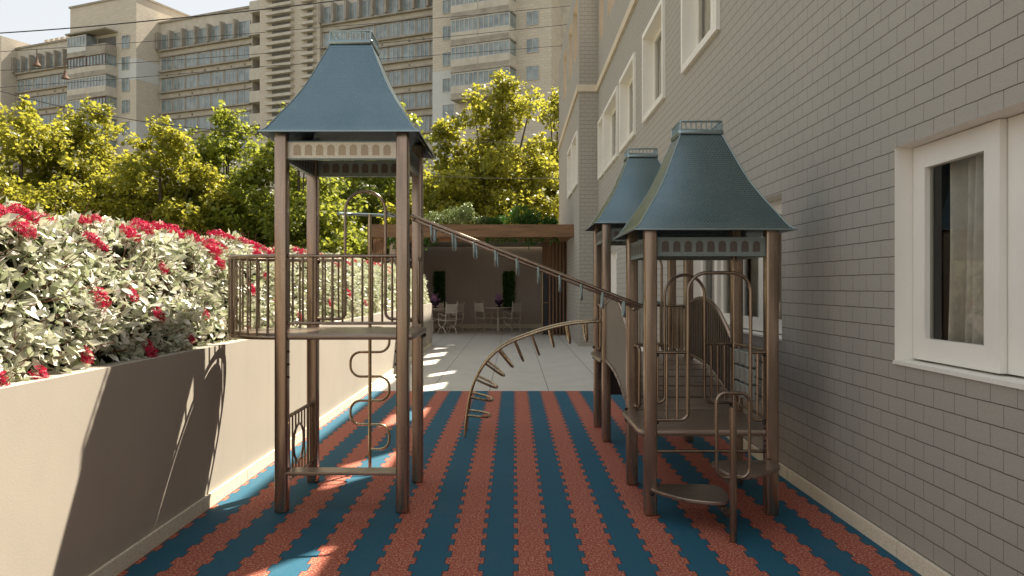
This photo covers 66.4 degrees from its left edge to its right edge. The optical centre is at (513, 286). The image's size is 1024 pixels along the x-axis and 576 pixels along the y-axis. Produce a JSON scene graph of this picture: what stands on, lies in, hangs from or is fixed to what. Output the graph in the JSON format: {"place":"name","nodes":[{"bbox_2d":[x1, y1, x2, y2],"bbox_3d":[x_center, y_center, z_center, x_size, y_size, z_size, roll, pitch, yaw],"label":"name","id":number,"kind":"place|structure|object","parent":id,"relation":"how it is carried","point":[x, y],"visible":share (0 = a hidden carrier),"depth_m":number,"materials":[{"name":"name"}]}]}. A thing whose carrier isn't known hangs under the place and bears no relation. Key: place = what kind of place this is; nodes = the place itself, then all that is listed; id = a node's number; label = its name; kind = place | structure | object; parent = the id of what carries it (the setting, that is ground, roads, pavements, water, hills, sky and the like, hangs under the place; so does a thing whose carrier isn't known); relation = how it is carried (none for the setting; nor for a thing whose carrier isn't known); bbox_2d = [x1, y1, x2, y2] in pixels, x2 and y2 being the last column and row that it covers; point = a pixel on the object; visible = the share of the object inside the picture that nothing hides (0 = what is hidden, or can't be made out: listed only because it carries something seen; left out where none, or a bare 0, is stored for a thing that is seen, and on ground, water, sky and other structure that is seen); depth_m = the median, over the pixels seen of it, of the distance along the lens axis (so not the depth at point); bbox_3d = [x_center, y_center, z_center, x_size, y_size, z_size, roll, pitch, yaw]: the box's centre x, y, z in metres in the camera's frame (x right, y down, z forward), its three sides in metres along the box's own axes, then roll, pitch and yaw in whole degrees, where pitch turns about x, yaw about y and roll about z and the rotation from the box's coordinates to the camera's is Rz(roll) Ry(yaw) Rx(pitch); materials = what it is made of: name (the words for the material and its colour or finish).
{"place":"outdoors","nodes":[
{"label":"outdoors","id":0,"kind":"place"},
{"bbox_2d":[0,0,254,44],"label":"sky","id":1,"kind":"structure","parent":0,"point":[15,15],"materials":[{"name":"white"}]},
{"bbox_2d":[0,0,342,33],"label":"cable","id":2,"kind":"object","parent":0,"point":[170,18],"visible":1,"depth_m":51.97,"materials":[{"name":"black paint"}]},
{"bbox_2d":[0,91,426,141],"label":"cable","id":3,"kind":"object","parent":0,"point":[132,119],"visible":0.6,"depth_m":28.99,"materials":[{"name":"black paint"}]},
{"bbox_2d":[0,45,562,87],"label":"cable","id":4,"kind":"object","parent":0,"point":[272,65],"visible":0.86,"depth_m":52.99,"materials":[{"name":"black paint"}]},
{"bbox_2d":[0,6,566,51],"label":"cable","id":5,"kind":"object","parent":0,"point":[283,30],"visible":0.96,"depth_m":52.99,"materials":[{"name":"black paint"}]},
{"bbox_2d":[0,24,566,70],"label":"cable","id":6,"kind":"object","parent":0,"point":[276,52],"visible":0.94,"depth_m":51.99,"materials":[{"name":"black paint"}]},
{"bbox_2d":[372,328,592,390],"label":"patio floor","id":7,"kind":"structure","parent":0,"point":[453,360],"depth_m":15.33,"materials":[{"name":"tile"}]},
{"bbox_2d":[390,241,411,268],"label":"side wall","id":8,"kind":"structure","parent":7,"relation":"on","point":[392,251],"depth_m":24.50,"materials":[{"name":"beige paint"}]},
{"bbox_2d":[432,301,443,331],"bbox_3d":[-2.618,0.991,26.523,0.456,1.017,0.497,0,0,5],"label":"patio chair","id":9,"kind":"object","parent":7,"relation":"on","point":[440,305],"visible":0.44,"depth_m":26.71,"materials":[{"name":"beige metal"}]},
{"bbox_2d":[438,302,457,333],"bbox_3d":[-2.115,0.991,25.083,0.456,1.017,0.497,0,0,-40],"label":"patio chair","id":10,"kind":"object","parent":7,"relation":"on","point":[452,309],"visible":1,"depth_m":24.96,"materials":[{"name":"beige metal"}]},
{"bbox_2d":[446,301,464,331],"bbox_3d":[-1.960,0.991,26.239,0.497,1.017,0.456,0,0,28],"label":"patio chair","id":11,"kind":"object","parent":7,"relation":"on","point":[460,308],"visible":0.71,"depth_m":26.15,"materials":[{"name":"beige metal"}]},
{"bbox_2d":[367,224,573,334],"bbox_3d":[-1.163,-0.106,24.850,5.673,3.208,6.900,0,0,0],"label":"pergola","id":12,"kind":"object","parent":7,"relation":"on","point":[554,256],"visible":0.59,"depth_m":21.75,"materials":[{"name":"brown wood"}]},
{"bbox_2d":[387,237,438,249],"bbox_3d":[-2.852,-1.229,21.999,1.550,0.466,0.554,0,0,0],"label":"ivy","id":13,"kind":"object","parent":12,"relation":"hanging from","point":[426,241],"visible":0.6,"depth_m":21.86,"materials":[{"name":"green plant"}]},
{"bbox_2d":[424,202,490,223],"bbox_3d":[-1.605,-2.049,22.294,1.960,0.780,0.612,0,0,0],"label":"pale shrub","id":14,"kind":"object","parent":12,"relation":"on","point":[452,213],"visible":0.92,"depth_m":22.22,"materials":[{"name":"green plant"}]},
{"bbox_2d":[487,215,510,223],"bbox_3d":[-0.427,-1.863,22.300,0.691,0.407,0.376,0,0,0],"label":"round shrub","id":15,"kind":"object","parent":12,"relation":"on","point":[502,217],"visible":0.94,"depth_m":22.25,"materials":[{"name":"green plant"}]},
{"bbox_2d":[483,203,558,223],"bbox_3d":[0.179,-2.033,22.294,2.224,0.754,0.620,0,0,0],"label":"dark shrub","id":16,"kind":"object","parent":12,"relation":"on","point":[529,216],"visible":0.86,"depth_m":22.23,"materials":[{"name":"green plant"}]},
{"bbox_2d":[484,237,559,249],"bbox_3d":[0.249,-1.256,21.976,2.140,0.442,0.532,0,0,0],"label":"ivy","id":17,"kind":"object","parent":12,"relation":"hanging from","point":[515,240],"visible":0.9,"depth_m":21.95,"materials":[{"name":"green plant"}]},
{"bbox_2d":[542,272,565,334],"bbox_3d":[1.270,0.511,24.624,0.750,1.972,0.132,0,0,0],"label":"service door","id":18,"kind":"structure","parent":12,"relation":"attached to","point":[545,299],"depth_m":24.63,"materials":[{"name":"black paint"}]},
{"bbox_2d":[423,247,541,327],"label":"garden wall","id":19,"kind":"structure","parent":7,"relation":"on","point":[469,279],"depth_m":28.40,"materials":[{"name":"beige paint"}]},
{"bbox_2d":[432,267,445,307],"bbox_3d":[-2.684,0.058,28.268,0.512,1.562,0.254,0,0,0],"label":"plant panel","id":20,"kind":"object","parent":19,"relation":"attached to","point":[439,285],"visible":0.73,"depth_m":28.23,"materials":[{"name":"green plant"}]},
{"bbox_2d":[501,269,515,309],"bbox_3d":[-0.180,0.056,28.268,0.525,1.558,0.253,0,0,0],"label":"plant panel","id":21,"kind":"object","parent":19,"relation":"attached to","point":[508,288],"visible":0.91,"depth_m":28.23,"materials":[{"name":"green plant"}]},
{"bbox_2d":[474,301,492,330],"bbox_3d":[-1.035,0.991,26.833,0.456,1.017,0.497,0,0,42],"label":"patio chair","id":22,"kind":"object","parent":7,"relation":"on","point":[477,306],"visible":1,"depth_m":26.75,"materials":[{"name":"beige metal"}]},
{"bbox_2d":[484,307,511,330],"bbox_3d":[-0.535,1.096,26.900,1.000,0.804,1.000,0,0,0],"label":"patio table","id":23,"kind":"object","parent":7,"relation":"on","point":[498,319],"visible":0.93,"depth_m":26.78,"materials":[{"name":"beige metal"}]},
{"bbox_2d":[503,301,521,330],"bbox_3d":[-0.039,0.991,26.834,0.456,1.017,0.496,0,0,-44],"label":"patio chair","id":24,"kind":"object","parent":7,"relation":"on","point":[518,306],"visible":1,"depth_m":26.75,"materials":[{"name":"beige metal"}]},
{"bbox_2d":[117,391,921,575],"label":"rubber floor","id":25,"kind":"structure","parent":0,"point":[525,483],"depth_m":5.11,"materials":[{"name":"rubber"}]},
{"bbox_2d":[0,303,432,575],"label":"planter wall","id":26,"kind":"structure","parent":25,"relation":"on","point":[113,468],"depth_m":4.36,"materials":[{"name":"beige paint"}]},
{"bbox_2d":[226,30,434,512],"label":"play tower","id":27,"kind":"structure","parent":25,"relation":"on","point":[344,104],"depth_m":5.24,"materials":[{"name":"brown metal"}]},
{"bbox_2d":[410,214,642,316],"bbox_3d":[0.092,-0.152,5.661,1.665,0.744,0.183,0,0,1],"label":"overhead ladder","id":28,"kind":"object","parent":27,"relation":"hanging from","point":[602,293],"visible":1,"depth_m":5.58,"materials":[{"name":"brown metal"}]},
{"bbox_2d":[336,212,395,466],"bbox_3d":[-1.165,0.443,6.255,0.414,2.108,0.393,0,0,0],"label":"wave pole","id":29,"kind":"object","parent":25,"relation":"on","point":[369,400],"visible":0.88,"depth_m":6.42,"materials":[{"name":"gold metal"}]},
{"bbox_2d":[463,319,600,436],"bbox_3d":[0.186,0.916,8.000,1.374,1.166,0.364,0,0,0],"label":"arched climbing ladder","id":30,"kind":"object","parent":25,"relation":"on","point":[567,324],"visible":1,"depth_m":7.84,"materials":[{"name":"gold metal"}]},
{"bbox_2d":[613,120,796,542],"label":"play tower","id":31,"kind":"structure","parent":25,"relation":"on","point":[704,199],"depth_m":5.15,"materials":[{"name":"brown metal"}]},
{"bbox_2d":[585,148,692,441],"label":"play tower","id":32,"kind":"structure","parent":0,"point":[634,181],"depth_m":7.74,"materials":[{"name":"brown metal"}]},
{"bbox_2d":[605,296,729,409],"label":"play bridge","id":33,"kind":"structure","parent":32,"relation":"attached to","point":[717,329],"depth_m":6.60,"materials":[{"name":"brown metal"}]},
{"bbox_3d":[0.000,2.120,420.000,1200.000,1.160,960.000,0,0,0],"label":"ground","id":34,"kind":"structure","parent":0,"visible":0},
{"bbox_2d":[0,94,120,220],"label":"maple tree","id":35,"kind":"object","parent":34,"relation":"on","point":[20,141],"visible":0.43,"depth_m":29.70,"materials":[{"name":"green plant"}]},
{"bbox_2d":[23,94,158,221],"bbox_3d":[-17.804,-3.302,33.173,5.705,9.707,4.923,0,0,-22],"label":"maple tree","id":36,"kind":"object","parent":34,"relation":"on","point":[91,145],"visible":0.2,"depth_m":32.44,"materials":[{"name":"green plant"}]},
{"bbox_2d":[70,115,238,242],"bbox_3d":[-14.165,-2.641,31.027,6.719,8.388,4.895,0,0,0],"label":"maple tree","id":37,"kind":"object","parent":34,"relation":"on","point":[175,209],"visible":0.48,"depth_m":30.64,"materials":[{"name":"green plant"}]},
{"bbox_2d":[145,100,296,245],"bbox_3d":[-12.496,-3.240,33.787,7.600,9.592,6.587,0,0,0],"label":"maple tree","id":38,"kind":"object","parent":34,"relation":"on","point":[228,146],"visible":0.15,"depth_m":33.30,"materials":[{"name":"green plant"}]},
{"bbox_2d":[0,0,571,232],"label":"apartment building","id":39,"kind":"structure","parent":34,"relation":"on","point":[428,90],"depth_m":83.56,"materials":[{"name":"concrete"}]},
{"bbox_2d":[121,34,129,48],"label":"window","id":40,"kind":"structure","parent":39,"relation":"in","point":[125,39],"depth_m":87.56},
{"bbox_2d":[121,56,129,70],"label":"window","id":41,"kind":"structure","parent":39,"relation":"in","point":[126,59],"depth_m":87.56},
{"bbox_2d":[121,78,129,91],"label":"window","id":42,"kind":"structure","parent":39,"relation":"in","point":[125,83],"depth_m":87.56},
{"bbox_2d":[121,99,129,113],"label":"window","id":43,"kind":"structure","parent":39,"relation":"in","point":[125,104],"depth_m":87.56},
{"bbox_2d":[161,34,167,49],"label":"window","id":44,"kind":"structure","parent":39,"relation":"in","point":[164,44],"depth_m":89.55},
{"bbox_2d":[161,57,171,70],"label":"window","id":45,"kind":"structure","parent":39,"relation":"in","point":[165,65],"depth_m":89.38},
{"bbox_2d":[161,78,171,91],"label":"window","id":46,"kind":"structure","parent":39,"relation":"in","point":[166,84],"depth_m":89.38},
{"bbox_2d":[161,99,171,112],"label":"window","id":47,"kind":"structure","parent":39,"relation":"in","point":[166,105],"depth_m":89.38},
{"bbox_2d":[173,32,180,47],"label":"window","id":48,"kind":"structure","parent":39,"relation":"in","point":[176,43],"depth_m":88.83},
{"bbox_2d":[173,55,184,68],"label":"window","id":49,"kind":"structure","parent":39,"relation":"in","point":[177,63],"depth_m":88.73,"materials":[{"name":"glass"}]},
{"bbox_2d":[173,77,184,89],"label":"window","id":50,"kind":"structure","parent":39,"relation":"in","point":[178,83],"depth_m":88.66,"materials":[{"name":"glass"}]},
{"bbox_2d":[173,98,184,110],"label":"window","id":51,"kind":"structure","parent":39,"relation":"in","point":[178,104],"depth_m":88.66,"materials":[{"name":"glass"}]},
{"bbox_2d":[186,30,192,45],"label":"window","id":52,"kind":"structure","parent":39,"relation":"in","point":[189,34],"depth_m":88.01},
{"bbox_2d":[186,53,196,66],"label":"window","id":53,"kind":"structure","parent":39,"relation":"in","point":[189,61],"depth_m":87.95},
{"bbox_2d":[186,75,196,87],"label":"window","id":54,"kind":"structure","parent":39,"relation":"in","point":[191,81],"depth_m":87.95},
{"bbox_2d":[186,96,196,109],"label":"window","id":55,"kind":"structure","parent":39,"relation":"in","point":[191,102],"depth_m":87.95,"materials":[{"name":"glass"}]},
{"bbox_2d":[199,27,206,42],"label":"window","id":56,"kind":"structure","parent":39,"relation":"in","point":[202,31],"depth_m":87.31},
{"bbox_2d":[198,51,209,64],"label":"window","id":57,"kind":"structure","parent":39,"relation":"in","point":[203,55],"depth_m":87.18,"materials":[{"name":"glass"}]},
{"bbox_2d":[198,73,209,86],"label":"window","id":58,"kind":"structure","parent":39,"relation":"in","point":[203,79],"depth_m":87.16,"materials":[{"name":"glass"}]},
{"bbox_2d":[198,95,209,107],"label":"window","id":59,"kind":"structure","parent":39,"relation":"in","point":[203,101],"depth_m":87.18,"materials":[{"name":"glass"}]},
{"bbox_2d":[212,25,219,40],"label":"window","id":60,"kind":"structure","parent":39,"relation":"in","point":[215,29],"depth_m":86.52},
{"bbox_2d":[211,49,222,62],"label":"window","id":61,"kind":"structure","parent":39,"relation":"in","point":[216,54],"depth_m":86.46,"materials":[{"name":"glass"}]},
{"bbox_2d":[211,71,222,84],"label":"window","id":62,"kind":"structure","parent":39,"relation":"in","point":[216,77],"depth_m":86.46,"materials":[{"name":"glass"}]},
{"bbox_2d":[211,93,222,106],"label":"window","id":63,"kind":"structure","parent":39,"relation":"in","point":[215,98],"depth_m":86.52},
{"bbox_2d":[225,23,233,38],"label":"window","id":64,"kind":"structure","parent":39,"relation":"in","point":[228,27],"depth_m":85.79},
{"bbox_2d":[225,47,236,60],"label":"window","id":65,"kind":"structure","parent":39,"relation":"in","point":[229,52],"depth_m":85.68,"materials":[{"name":"glass"}]},
{"bbox_2d":[225,69,236,82],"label":"window","id":66,"kind":"structure","parent":39,"relation":"in","point":[230,75],"depth_m":85.68,"materials":[{"name":"glass"}]},
{"bbox_2d":[225,91,236,104],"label":"window","id":67,"kind":"structure","parent":39,"relation":"in","point":[230,97],"depth_m":85.68,"materials":[{"name":"glass"}]},
{"bbox_2d":[238,20,249,36],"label":"window","id":68,"kind":"structure","parent":39,"relation":"in","point":[243,26],"depth_m":85.02,"materials":[{"name":"glass"}]},
{"bbox_2d":[238,45,249,58],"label":"window","id":69,"kind":"structure","parent":39,"relation":"in","point":[243,50],"depth_m":85.02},
{"bbox_2d":[238,68,249,80],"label":"window","id":70,"kind":"structure","parent":39,"relation":"in","point":[243,74],"depth_m":85.02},
{"bbox_2d":[238,90,249,103],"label":"window","id":71,"kind":"structure","parent":39,"relation":"in","point":[243,96],"depth_m":85.02,"materials":[{"name":"glass"}]},
{"bbox_2d":[324,6,331,22],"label":"window","id":72,"kind":"structure","parent":39,"relation":"in","point":[327,10],"depth_m":80.67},
{"bbox_2d":[336,4,344,20],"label":"window","id":73,"kind":"structure","parent":39,"relation":"in","point":[339,8],"depth_m":80.02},
{"bbox_2d":[349,2,357,18],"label":"window","id":74,"kind":"structure","parent":39,"relation":"in","point":[352,6],"depth_m":79.40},
{"bbox_2d":[362,0,371,16],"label":"window","id":75,"kind":"structure","parent":39,"relation":"in","point":[365,3],"depth_m":78.78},
{"bbox_2d":[362,26,373,38],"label":"window","id":76,"kind":"structure","parent":39,"relation":"in","point":[371,28],"depth_m":78.74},
{"bbox_2d":[376,0,384,14],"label":"window","id":77,"kind":"structure","parent":39,"relation":"in","point":[379,3],"depth_m":78.13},
{"bbox_2d":[375,24,387,38],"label":"window","id":78,"kind":"structure","parent":39,"relation":"in","point":[381,31],"depth_m":78.09,"materials":[{"name":"glass"}]},
{"bbox_2d":[379,48,387,61],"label":"window","id":79,"kind":"structure","parent":39,"relation":"in","point":[383,52],"depth_m":77.96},
{"bbox_2d":[389,0,397,12],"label":"window","id":80,"kind":"structure","parent":39,"relation":"in","point":[393,4],"depth_m":77.54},
{"bbox_2d":[389,22,400,36],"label":"window","id":81,"kind":"structure","parent":39,"relation":"in","point":[394,28],"depth_m":77.46,"materials":[{"name":"glass"}]},
{"bbox_2d":[389,46,400,60],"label":"window","id":82,"kind":"structure","parent":39,"relation":"in","point":[394,52],"depth_m":77.45,"materials":[{"name":"glass"}]},
{"bbox_2d":[389,70,400,84],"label":"window","id":83,"kind":"structure","parent":39,"relation":"in","point":[394,76],"depth_m":77.45,"materials":[{"name":"glass"}]},
{"bbox_2d":[403,20,414,34],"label":"window","id":84,"kind":"structure","parent":39,"relation":"in","point":[408,26],"depth_m":76.82,"materials":[{"name":"glass"}]},
{"bbox_2d":[403,44,414,59],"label":"window","id":85,"kind":"structure","parent":39,"relation":"in","point":[408,50],"depth_m":76.81,"materials":[{"name":"glass"}]},
{"bbox_2d":[403,69,414,83],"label":"window","id":86,"kind":"structure","parent":39,"relation":"in","point":[408,75],"depth_m":76.81,"materials":[{"name":"glass"}]},
{"bbox_2d":[416,17,428,32],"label":"window","id":87,"kind":"structure","parent":39,"relation":"in","point":[421,25],"depth_m":76.24,"materials":[{"name":"glass"}]},
{"bbox_2d":[416,42,428,57],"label":"window","id":88,"kind":"structure","parent":39,"relation":"in","point":[422,49],"depth_m":76.24,"materials":[{"name":"glass"}]},
{"bbox_2d":[416,67,428,81],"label":"window","id":89,"kind":"structure","parent":39,"relation":"in","point":[422,74],"depth_m":76.24,"materials":[{"name":"glass"}]},
{"bbox_2d":[442,0,450,13],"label":"window","id":90,"kind":"structure","parent":39,"relation":"in","point":[446,4],"depth_m":72.31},
{"bbox_2d":[442,25,450,39],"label":"window","id":91,"kind":"structure","parent":39,"relation":"in","point":[446,30],"depth_m":72.31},
{"bbox_2d":[442,52,450,65],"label":"window","id":92,"kind":"structure","parent":39,"relation":"in","point":[446,59],"depth_m":72.31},
{"bbox_2d":[442,78,450,91],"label":"window","id":93,"kind":"structure","parent":39,"relation":"in","point":[446,83],"depth_m":72.31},
{"bbox_2d":[442,104,453,117],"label":"window","id":94,"kind":"structure","parent":39,"relation":"in","point":[449,108],"depth_m":72.26,"materials":[{"name":"glass"}]},
{"bbox_2d":[526,10,538,25],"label":"window","id":95,"kind":"structure","parent":39,"relation":"in","point":[532,17],"depth_m":68.90,"materials":[{"name":"glass"}]},
{"bbox_2d":[526,38,538,52],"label":"window","id":96,"kind":"structure","parent":39,"relation":"in","point":[531,43],"depth_m":68.90,"materials":[{"name":"glass"}]},
{"bbox_2d":[526,65,538,80],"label":"window","id":97,"kind":"structure","parent":39,"relation":"in","point":[532,72],"depth_m":68.90,"materials":[{"name":"glass"}]},
{"bbox_2d":[205,102,378,268],"bbox_3d":[-8.870,-2.969,32.085,7.168,9.059,5.571,0,0,0],"label":"maple tree","id":98,"kind":"object","parent":34,"relation":"on","point":[330,240],"visible":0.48,"depth_m":31.17,"materials":[{"name":"green plant"}]},
{"bbox_2d":[324,102,437,262],"bbox_3d":[-6.023,-3.943,37.964,7.962,11.020,6.437,0,0,0],"label":"maple tree","id":99,"kind":"object","parent":34,"relation":"on","point":[387,185],"visible":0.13,"depth_m":36.32,"materials":[{"name":"green plant"}]},
{"bbox_2d":[376,116,495,246],"bbox_3d":[-3.170,-2.912,34.086,5.648,8.933,4.257,0,0,0],"label":"maple tree","id":100,"kind":"object","parent":34,"relation":"on","point":[440,133],"visible":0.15,"depth_m":33.43,"materials":[{"name":"green plant"}]},
{"bbox_2d":[423,66,558,223],"bbox_3d":[-0.645,-3.842,32.913,7.091,10.803,6.069,0,0,0],"label":"maple tree","id":101,"kind":"object","parent":34,"relation":"on","point":[494,165],"visible":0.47,"depth_m":32.18,"materials":[{"name":"green plant"}]},
{"bbox_2d":[509,86,558,209],"bbox_3d":[1.973,-3.851,35.821,4.700,10.822,4.912,0,0,-41],"label":"maple tree","id":102,"kind":"object","parent":34,"relation":"on","point":[554,110],"visible":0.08,"depth_m":35.45,"materials":[{"name":"green plant"}]},
{"bbox_2d":[558,0,1023,575],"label":"brick building","id":103,"kind":"structure","parent":34,"relation":"on","point":[876,146],"depth_m":4.73,"materials":[{"name":"brick"}]},
{"bbox_2d":[567,145,572,199],"bbox_3d":[1.730,-3.330,22.750,0.244,1.390,1.670,0,0,0],"label":"window","id":104,"kind":"structure","parent":103,"relation":"in","point":[569,193],"depth_m":23.50,"materials":[{"name":"white glass"}]},
{"bbox_2d":[571,130,577,191],"bbox_3d":[1.730,-3.330,20.925,0.244,1.390,1.620,0,0,0],"label":"window","id":105,"kind":"structure","parent":103,"relation":"in","point":[574,144],"depth_m":21.65,"materials":[{"name":"white glass"}]},
{"bbox_2d":[598,113,614,179],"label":"window","id":106,"kind":"structure","parent":103,"relation":"in","point":[600,123],"depth_m":19.45,"materials":[{"name":"white glass"}]},
{"bbox_2d":[611,251,616,296],"bbox_3d":[2.243,-0.160,16.746,0.230,1.180,1.116,0,0,0],"label":"window","id":107,"kind":"structure","parent":103,"relation":"in","point":[614,254],"depth_m":17.30,"materials":[{"name":"white glass"}]},
{"bbox_2d":[603,86,632,172],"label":"window","id":108,"kind":"structure","parent":103,"relation":"in","point":[611,109],"depth_m":18.13,"materials":[{"name":"white glass"}]},
{"bbox_2d":[619,52,658,152],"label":"window","id":109,"kind":"structure","parent":103,"relation":"in","point":[628,77],"depth_m":15.40,"materials":[{"name":"white glass"}]},
{"bbox_2d":[638,260,642,350],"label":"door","id":110,"kind":"structure","parent":103,"relation":"in","point":[640,262],"depth_m":14.30,"materials":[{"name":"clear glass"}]},
{"bbox_2d":[642,0,703,123],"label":"window","id":111,"kind":"structure","parent":103,"relation":"in","point":[655,30],"depth_m":12.57,"materials":[{"name":"white glass"}]},
{"bbox_2d":[681,0,719,73],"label":"window","id":112,"kind":"structure","parent":103,"relation":"in","point":[692,43],"depth_m":9.66,"materials":[{"name":"white glass"}]},
{"bbox_2d":[693,193,781,340],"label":"window","id":113,"kind":"structure","parent":103,"relation":"in","point":[717,287],"depth_m":7.74,"materials":[{"name":"white glass"}]},
{"bbox_2d":[893,101,1023,389],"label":"window","id":114,"kind":"structure","parent":103,"relation":"in","point":[959,189],"depth_m":4.09,"materials":[{"name":"white glass"}]},
{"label":"planting soil","id":115,"kind":"structure","parent":0,"visible":0},
{"bbox_2d":[0,184,429,386],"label":"hedge","id":116,"kind":"object","parent":115,"relation":"on","point":[78,291],"visible":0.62,"depth_m":4.47,"materials":[{"name":"green plant"}]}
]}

